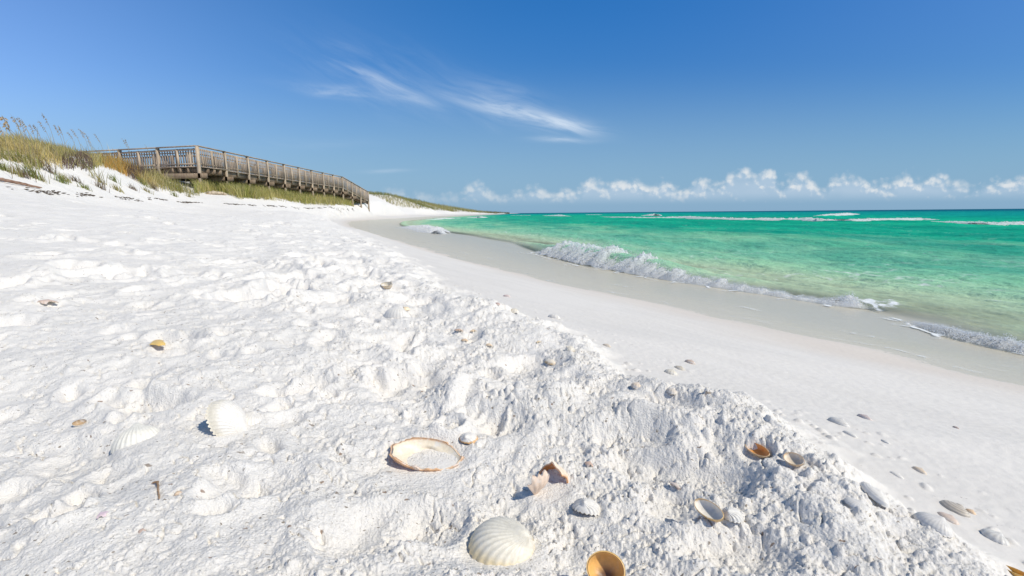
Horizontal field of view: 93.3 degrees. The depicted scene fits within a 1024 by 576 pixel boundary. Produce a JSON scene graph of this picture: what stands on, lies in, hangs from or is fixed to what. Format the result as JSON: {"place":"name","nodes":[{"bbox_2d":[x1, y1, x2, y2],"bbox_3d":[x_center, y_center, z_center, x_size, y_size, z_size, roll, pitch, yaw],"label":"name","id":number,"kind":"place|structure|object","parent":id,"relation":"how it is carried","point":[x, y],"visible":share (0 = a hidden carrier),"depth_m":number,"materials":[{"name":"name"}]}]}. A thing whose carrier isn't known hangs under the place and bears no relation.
{"place":"outdoors","nodes":[
{"label":"outdoors","id":0,"kind":"place"},
{"bbox_2d":[0,119,199,195],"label":"dune grass","id":1,"kind":"structure","parent":0,"point":[120,164],"depth_m":13.86,"materials":[{"name":"plant"}]},
{"bbox_2d":[205,191,226,194],"bbox_3d":[-13.033,-4.183,21.319,0.203,0.209,0.845,6,11,38],"label":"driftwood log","id":2,"kind":"object","parent":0,"point":[214,193],"visible":0.99,"depth_m":21.23,"materials":[{"name":"beige wood"}]},
{"bbox_2d":[0,152,1023,575],"bbox_3d":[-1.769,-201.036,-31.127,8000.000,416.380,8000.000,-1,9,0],"label":"beach","id":3,"kind":"structure","parent":0,"point":[304,348],"depth_m":0.83,"materials":[{"name":"white sand"}]},
{"bbox_2d":[0,128,12,178],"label":"sea oat","id":4,"kind":"object","parent":3,"relation":"on","point":[7,149],"visible":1,"depth_m":9.22,"materials":[{"name":"beige plant"}]},
{"bbox_2d":[0,161,15,174],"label":"grass tuft","id":5,"kind":"object","parent":3,"relation":"on","point":[3,168],"visible":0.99,"depth_m":9.58,"materials":[{"name":"green plant"}]},
{"bbox_2d":[0,116,19,174],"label":"sea oat","id":6,"kind":"object","parent":3,"relation":"on","point":[5,121],"visible":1,"depth_m":9.57,"materials":[{"name":"beige plant"}]},
{"bbox_2d":[0,162,23,177],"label":"grass tuft","id":7,"kind":"object","parent":3,"relation":"on","point":[17,172],"visible":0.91,"depth_m":9.67,"materials":[{"name":"green plant"}]},
{"bbox_2d":[0,179,33,186],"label":"driftwood pole","id":8,"kind":"object","parent":3,"relation":"on","point":[14,182],"visible":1,"depth_m":8.89,"materials":[{"name":"wood"}]},
{"bbox_2d":[11,117,26,158],"bbox_3d":[-10.851,-3.221,10.662,0.195,1.087,0.115,-3,9,-17],"label":"sea oat","id":9,"kind":"object","parent":3,"relation":"on","point":[20,131],"visible":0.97,"depth_m":10.62,"materials":[{"name":"beige plant"}]},
{"bbox_2d":[0,178,41,187],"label":"driftwood pole","id":10,"kind":"object","parent":3,"relation":"on","point":[21,182],"visible":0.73,"depth_m":9.12,"materials":[{"name":"brown wood"}]},
{"bbox_2d":[16,118,32,170],"bbox_3d":[-10.357,-3.030,10.284,0.201,1.158,0.098,-1,9,0],"label":"sea oat","id":11,"kind":"object","parent":3,"relation":"on","point":[26,137],"visible":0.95,"depth_m":10.23,"materials":[{"name":"beige plant"}]},
{"bbox_2d":[14,166,36,181],"bbox_3d":[-9.920,-2.316,9.807,0.305,0.340,0.331,6,11,38],"label":"grass tuft","id":12,"kind":"object","parent":3,"relation":"on","point":[24,173],"visible":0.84,"depth_m":9.81,"materials":[{"name":"green plant"}]},
{"bbox_2d":[8,158,47,184],"bbox_3d":[-10.061,-2.423,9.993,0.710,0.564,0.291,-4,9,-20],"label":"grass tuft","id":13,"kind":"object","parent":3,"relation":"on","point":[31,173],"visible":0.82,"depth_m":10.04,"materials":[{"name":"green plant"}]},
{"bbox_2d":[20,119,35,167],"bbox_3d":[-10.828,-3.219,10.826,0.209,1.094,0.079,-1,9,0],"label":"sea oat","id":14,"kind":"object","parent":3,"relation":"on","point":[30,139],"visible":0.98,"depth_m":10.80,"materials":[{"name":"beige plant"}]},
{"bbox_2d":[24,163,49,183],"bbox_3d":[-10.009,-2.393,10.106,0.403,0.457,0.406,4,10,28],"label":"grass tuft","id":15,"kind":"object","parent":3,"relation":"on","point":[36,173],"visible":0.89,"depth_m":10.12,"materials":[{"name":"green plant"}]},
{"bbox_2d":[32,125,46,165],"bbox_3d":[-11.014,-3.290,11.293,0.195,1.032,0.076,-1,9,0],"label":"sea oat","id":16,"kind":"object","parent":3,"relation":"on","point":[40,137],"visible":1,"depth_m":11.26,"materials":[{"name":"beige plant"}]},
{"bbox_2d":[29,157,56,174],"bbox_3d":[-10.951,-2.889,11.304,0.566,0.508,0.545,5,10,32],"label":"grass tuft","id":17,"kind":"object","parent":3,"relation":"on","point":[49,166],"visible":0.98,"depth_m":11.30,"materials":[{"name":"green plant"}]},
{"bbox_2d":[37,299,58,303],"bbox_3d":[-1.310,0.039,1.356,0.066,0.012,0.028,-1,9,-2],"label":"shell fragment","id":18,"kind":"object","parent":3,"relation":"on","point":[45,301],"visible":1,"depth_m":1.35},
{"bbox_2d":[49,170,69,184],"bbox_3d":[-10.220,-2.492,10.893,0.385,0.369,0.332,-4,9,-19],"label":"grass tuft","id":19,"kind":"object","parent":3,"relation":"on","point":[62,180],"visible":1,"depth_m":10.87,"materials":[{"name":"green plant"}]},
{"bbox_2d":[58,172,71,182],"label":"grass tuft","id":20,"kind":"object","parent":3,"relation":"on","point":[64,177],"visible":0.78,"depth_m":11.20,"materials":[{"name":"green plant"}]},
{"bbox_2d":[66,174,81,183],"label":"grass tuft","id":21,"kind":"object","parent":3,"relation":"on","point":[76,179],"visible":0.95,"depth_m":11.59,"materials":[{"name":"green plant"}]},
{"bbox_2d":[72,419,86,426],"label":"shell","id":22,"kind":"object","parent":3,"relation":"on","point":[78,423],"visible":1,"depth_m":0.76},
{"bbox_2d":[76,182,92,191],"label":"grass tuft","id":23,"kind":"object","parent":3,"relation":"on","point":[85,186],"visible":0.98,"depth_m":11.36,"materials":[{"name":"green plant"}]},
{"bbox_2d":[79,163,108,184],"bbox_3d":[-11.131,-3.054,12.901,0.667,0.637,0.510,-1,9,0],"label":"grass tuft","id":24,"kind":"object","parent":3,"relation":"on","point":[94,173],"visible":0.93,"depth_m":12.90,"materials":[{"name":"green plant"}]},
{"bbox_2d":[92,177,109,192],"bbox_3d":[-10.460,-2.640,12.288,0.381,0.442,0.285,4,10,26],"label":"grass tuft","id":25,"kind":"object","parent":3,"relation":"on","point":[99,185],"visible":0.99,"depth_m":12.29,"materials":[{"name":"green plant"}]},
{"bbox_2d":[96,511,108,518],"bbox_3d":[-0.444,0.246,0.526,0.011,0.003,0.009,-5,10,-26],"label":"shell fragment","id":26,"kind":"object","parent":3,"relation":"on","point":[103,514],"visible":1,"depth_m":0.52,"materials":[{"name":"white"}]},
{"bbox_2d":[108,174,120,185],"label":"grass tuft","id":27,"kind":"object","parent":3,"relation":"on","point":[113,178],"visible":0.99,"depth_m":13.96,"materials":[{"name":"green plant"}]},
{"bbox_2d":[110,184,124,193],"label":"grass tuft","id":28,"kind":"object","parent":3,"relation":"on","point":[117,189],"visible":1,"depth_m":13.11,"materials":[{"name":"green plant"}]},
{"bbox_2d":[110,423,159,453],"bbox_3d":[-0.545,0.217,0.705,0.065,0.029,0.052,-8,17,-39],"label":"cockle shell","id":29,"kind":"object","parent":3,"relation":"on","point":[134,433],"visible":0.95,"depth_m":0.69},
{"bbox_2d":[135,175,151,188],"bbox_3d":[-12.615,-3.666,16.521,0.468,0.550,0.426,-1,9,0],"label":"grass tuft","id":30,"kind":"object","parent":3,"relation":"on","point":[141,181],"visible":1,"depth_m":16.50,"materials":[{"name":"green plant"}]},
{"bbox_2d":[148,182,159,190],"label":"grass tuft","id":31,"kind":"object","parent":3,"relation":"on","point":[155,188],"visible":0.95,"depth_m":16.89,"materials":[{"name":"green plant"}]},
{"bbox_2d":[151,481,159,498],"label":"twig","id":32,"kind":"object","parent":3,"relation":"on","point":[157,484],"visible":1,"depth_m":0.57,"materials":[{"name":"brown wood"}]},
{"bbox_2d":[149,340,165,345],"bbox_3d":[-0.779,0.121,1.061,0.065,0.010,0.027,8,30,42],"label":"shell fragment","id":33,"kind":"object","parent":3,"relation":"on","point":[158,342],"visible":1,"depth_m":1.05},
{"bbox_2d":[25,187,353,212],"bbox_3d":[-11.338,-3.891,23.380,1.879,0.455,31.190,-2,9,-7],"label":"seaweed wrack","id":34,"kind":"object","parent":3,"relation":"on","point":[49,192],"visible":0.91,"depth_m":12.03,"materials":[{"name":"brown"}]},
{"bbox_2d":[78,145,369,211],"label":"boardwalk","id":35,"kind":"structure","parent":3,"relation":"on","point":[239,172],"depth_m":25.37,"materials":[{"name":"brown wood"}]},
{"bbox_2d":[205,400,247,435],"bbox_3d":[-0.422,0.196,0.728,0.027,0.071,0.063,-31,-2,8],"label":"cockle shell","id":36,"kind":"object","parent":3,"relation":"on","point":[225,417],"visible":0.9,"depth_m":0.71},
{"bbox_2d":[189,178,361,206],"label":"dune grass","id":37,"kind":"structure","parent":3,"relation":"on","point":[243,191],"depth_m":25.21,"materials":[{"name":"green plant"}]},
{"bbox_2d":[381,282,392,288],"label":"shell","id":38,"kind":"object","parent":3,"relation":"on","point":[388,285],"visible":1,"depth_m":1.93},
{"bbox_2d":[384,306,410,318],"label":"cockle shell","id":39,"kind":"object","parent":3,"relation":"on","point":[398,312],"visible":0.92,"depth_m":1.45},
{"bbox_2d":[389,437,463,471],"bbox_3d":[-0.121,0.240,0.683,0.106,0.023,0.067,8,14,-1],"label":"clam shell","id":40,"kind":"object","parent":3,"relation":"on","point":[401,452],"visible":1,"depth_m":0.70},
{"bbox_2d":[414,457,456,471],"bbox_3d":[-0.116,0.244,0.678,0.082,0.005,0.050,0,9,0],"label":"sand pile","id":41,"kind":"object","parent":40,"relation":"in","point":[437,462],"visible":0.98,"depth_m":0.67,"materials":[{"name":"white sand"}]},
{"bbox_2d":[369,191,509,213],"bbox_3d":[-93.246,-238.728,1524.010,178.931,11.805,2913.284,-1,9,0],"label":"dune grass","id":42,"kind":"structure","parent":3,"relation":"on","point":[420,202],"depth_m":131.08,"materials":[{"name":"green plant"}]},
{"bbox_2d":[459,432,477,443],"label":"shell","id":43,"kind":"object","parent":3,"relation":"on","point":[468,437],"visible":1,"depth_m":0.71},
{"bbox_2d":[468,516,534,565],"bbox_3d":[-0.011,0.260,0.506,0.071,0.031,0.072,4,10,26],"label":"cockle shell","id":44,"kind":"object","parent":3,"relation":"on","point":[502,541],"visible":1,"depth_m":0.49},
{"bbox_2d":[511,308,518,312],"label":"shell","id":45,"kind":"object","parent":3,"relation":"on","point":[514,310],"visible":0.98,"depth_m":1.59},
{"bbox_2d":[527,470,548,494],"bbox_3d":[0.032,0.245,0.605,0.039,0.037,0.015,-7,46,-37],"label":"shell fragment","id":46,"kind":"object","parent":3,"relation":"on","point":[537,484],"visible":1,"depth_m":0.59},
{"bbox_2d":[544,359,555,364],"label":"shell","id":47,"kind":"object","parent":3,"relation":"on","point":[549,361],"visible":1,"depth_m":1.07},
{"bbox_2d":[539,461,568,482],"bbox_3d":[0.057,0.242,0.636,0.044,0.038,0.019,6,53,35],"label":"shell fragment","id":48,"kind":"object","parent":3,"relation":"on","point":[553,465],"visible":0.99,"depth_m":0.63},
{"bbox_2d":[548,314,559,318],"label":"shell","id":49,"kind":"object","parent":3,"relation":"on","point":[555,316],"visible":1,"depth_m":1.69},
{"bbox_2d":[565,346,574,351],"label":"cockle shell","id":50,"kind":"object","parent":3,"relation":"on","point":[567,348],"visible":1,"depth_m":1.09},
{"bbox_2d":[572,498,600,515],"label":"shell","id":51,"kind":"object","parent":3,"relation":"on","point":[587,506],"visible":1,"depth_m":0.56},
{"bbox_2d":[584,461,592,466],"bbox_3d":[0.103,0.237,0.651,0.009,0.005,0.014,-7,11,-38],"label":"shell fragment","id":52,"kind":"object","parent":3,"relation":"on","point":[588,463],"visible":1,"depth_m":0.65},
{"bbox_2d":[586,550,625,575],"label":"shell","id":53,"kind":"object","parent":3,"relation":"on","point":[604,563],"visible":1,"depth_m":0.44},
{"bbox_2d":[630,382,640,388],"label":"shell","id":54,"kind":"object","parent":3,"relation":"on","point":[636,385],"visible":1,"depth_m":0.85},
{"bbox_2d":[664,369,677,375],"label":"shell","id":55,"kind":"object","parent":3,"relation":"on","point":[671,371],"visible":1,"depth_m":1.08},
{"bbox_2d":[666,388,676,394],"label":"shell","id":56,"kind":"object","parent":3,"relation":"on","point":[670,391],"visible":1,"depth_m":0.82},
{"bbox_2d":[669,482,680,489],"bbox_3d":[0.199,0.241,0.593,0.006,0.005,0.020,-5,10,-28],"label":"shell fragment","id":57,"kind":"object","parent":3,"relation":"on","point":[675,484],"visible":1,"depth_m":0.59,"materials":[{"name":"white"}]},
{"bbox_2d":[685,359,694,363],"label":"shell","id":58,"kind":"object","parent":3,"relation":"on","point":[690,361],"visible":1,"depth_m":1.20},
{"bbox_2d":[693,498,723,521],"bbox_3d":[0.212,0.241,0.520,0.019,0.009,0.039,-30,19,-18],"label":"shell","id":59,"kind":"object","parent":3,"relation":"on","point":[708,509],"visible":1,"depth_m":0.52},
{"bbox_2d":[722,506,743,522],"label":"cockle shell","id":60,"kind":"object","parent":3,"relation":"on","point":[733,514],"visible":1,"depth_m":0.51},
{"bbox_2d":[745,443,769,457],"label":"shell","id":61,"kind":"object","parent":3,"relation":"on","point":[761,451],"visible":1,"depth_m":0.64},
{"bbox_2d":[783,452,804,466],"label":"shell","id":62,"kind":"object","parent":3,"relation":"on","point":[794,459],"visible":1,"depth_m":0.59},
{"bbox_2d":[828,417,849,427],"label":"clam shell","id":63,"kind":"object","parent":3,"relation":"on","point":[839,421],"visible":1,"depth_m":0.82},
{"bbox_2d":[843,430,856,437],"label":"shell","id":64,"kind":"object","parent":3,"relation":"on","point":[850,434],"visible":1,"depth_m":0.78},
{"bbox_2d":[844,497,870,513],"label":"cockle shell","id":65,"kind":"object","parent":3,"relation":"on","point":[852,502],"visible":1,"depth_m":0.50},
{"bbox_2d":[857,414,871,420],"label":"shell","id":66,"kind":"object","parent":3,"relation":"on","point":[867,417],"visible":1,"depth_m":0.89},
{"bbox_2d":[860,483,889,507],"bbox_3d":[0.394,0.223,0.525,0.015,0.008,0.035,-2,21,-9],"label":"shell","id":67,"kind":"object","parent":3,"relation":"on","point":[876,495],"visible":1,"depth_m":0.52},
{"bbox_2d":[890,471,903,478],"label":"shell","id":68,"kind":"object","parent":3,"relation":"on","point":[898,475],"visible":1,"depth_m":0.65},
{"bbox_2d":[912,466,926,474],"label":"shell","id":69,"kind":"object","parent":3,"relation":"on","point":[920,470],"visible":1,"depth_m":0.67},
{"bbox_2d":[913,512,954,537],"bbox_3d":[0.429,0.238,0.492,0.025,0.010,0.038,-1,9,-4],"label":"clam shell","id":70,"kind":"object","parent":3,"relation":"on","point":[940,525],"visible":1,"depth_m":0.49},
{"bbox_2d":[937,512,959,524],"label":"shell","id":71,"kind":"object","parent":3,"relation":"on","point":[950,518],"visible":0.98,"depth_m":0.55},
{"bbox_2d":[940,500,970,517],"bbox_3d":[0.525,0.260,0.574,0.019,0.008,0.035,-1,9,-3],"label":"clam shell","id":72,"kind":"object","parent":3,"relation":"on","point":[958,509],"visible":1,"depth_m":0.57},
{"bbox_2d":[966,508,975,514],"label":"shell","id":73,"kind":"object","parent":3,"relation":"on","point":[971,511],"visible":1,"depth_m":0.57},
{"bbox_2d":[980,528,1009,545],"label":"shell","id":74,"kind":"object","parent":3,"relation":"on","point":[996,537],"visible":1,"depth_m":0.52},
{"bbox_2d":[1006,565,1023,575],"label":"shell","id":75,"kind":"object","parent":3,"relation":"on","point":[1015,572],"visible":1,"depth_m":0.46},
{"bbox_2d":[0,0,1023,212],"label":"sky","id":76,"kind":"structure","parent":0,"point":[512,106],"materials":[{"name":"blue"}]},
{"bbox_2d":[392,209,1023,356],"bbox_3d":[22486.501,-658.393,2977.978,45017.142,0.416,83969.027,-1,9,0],"label":"sea","id":77,"kind":"structure","parent":0,"point":[975,272],"depth_m":8.86,"materials":[{"name":"liquid"}]},
{"bbox_2d":[401,225,452,233],"bbox_3d":[-4.004,-2.673,21.156,1.368,0.298,10.472,-4,9,-20],"label":"wave foam","id":78,"kind":"object","parent":77,"relation":"on","point":[428,229],"visible":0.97,"depth_m":17.95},
{"bbox_2d":[641,214,661,215],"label":"wave foam","id":79,"kind":"object","parent":77,"relation":"on","point":[652,215],"visible":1,"depth_m":83.66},
{"bbox_2d":[535,237,875,308],"bbox_3d":[1.520,-0.402,5.961,0.987,0.363,5.468,-3,9,-15],"label":"wave foam","id":80,"kind":"object","parent":77,"relation":"on","point":[637,265],"visible":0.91,"depth_m":5.43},
{"bbox_2d":[611,216,939,220],"bbox_3d":[16.703,-7.454,50.876,10.202,0.323,46.392,-3,9,-18],"label":"wave foam","id":81,"kind":"object","parent":77,"relation":"on","point":[778,219],"visible":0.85,"depth_m":33.48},
{"bbox_2d":[816,213,858,215],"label":"wave foam","id":82,"kind":"object","parent":77,"relation":"on","point":[839,214],"visible":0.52,"depth_m":60.40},
{"bbox_2d":[906,321,1023,354],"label":"wave foam","id":83,"kind":"object","parent":77,"relation":"on","point":[997,343],"visible":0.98,"depth_m":2.56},
{"bbox_2d":[931,221,1023,225],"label":"wave foam","id":84,"kind":"object","parent":77,"relation":"on","point":[996,223],"visible":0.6,"depth_m":20.74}
]}

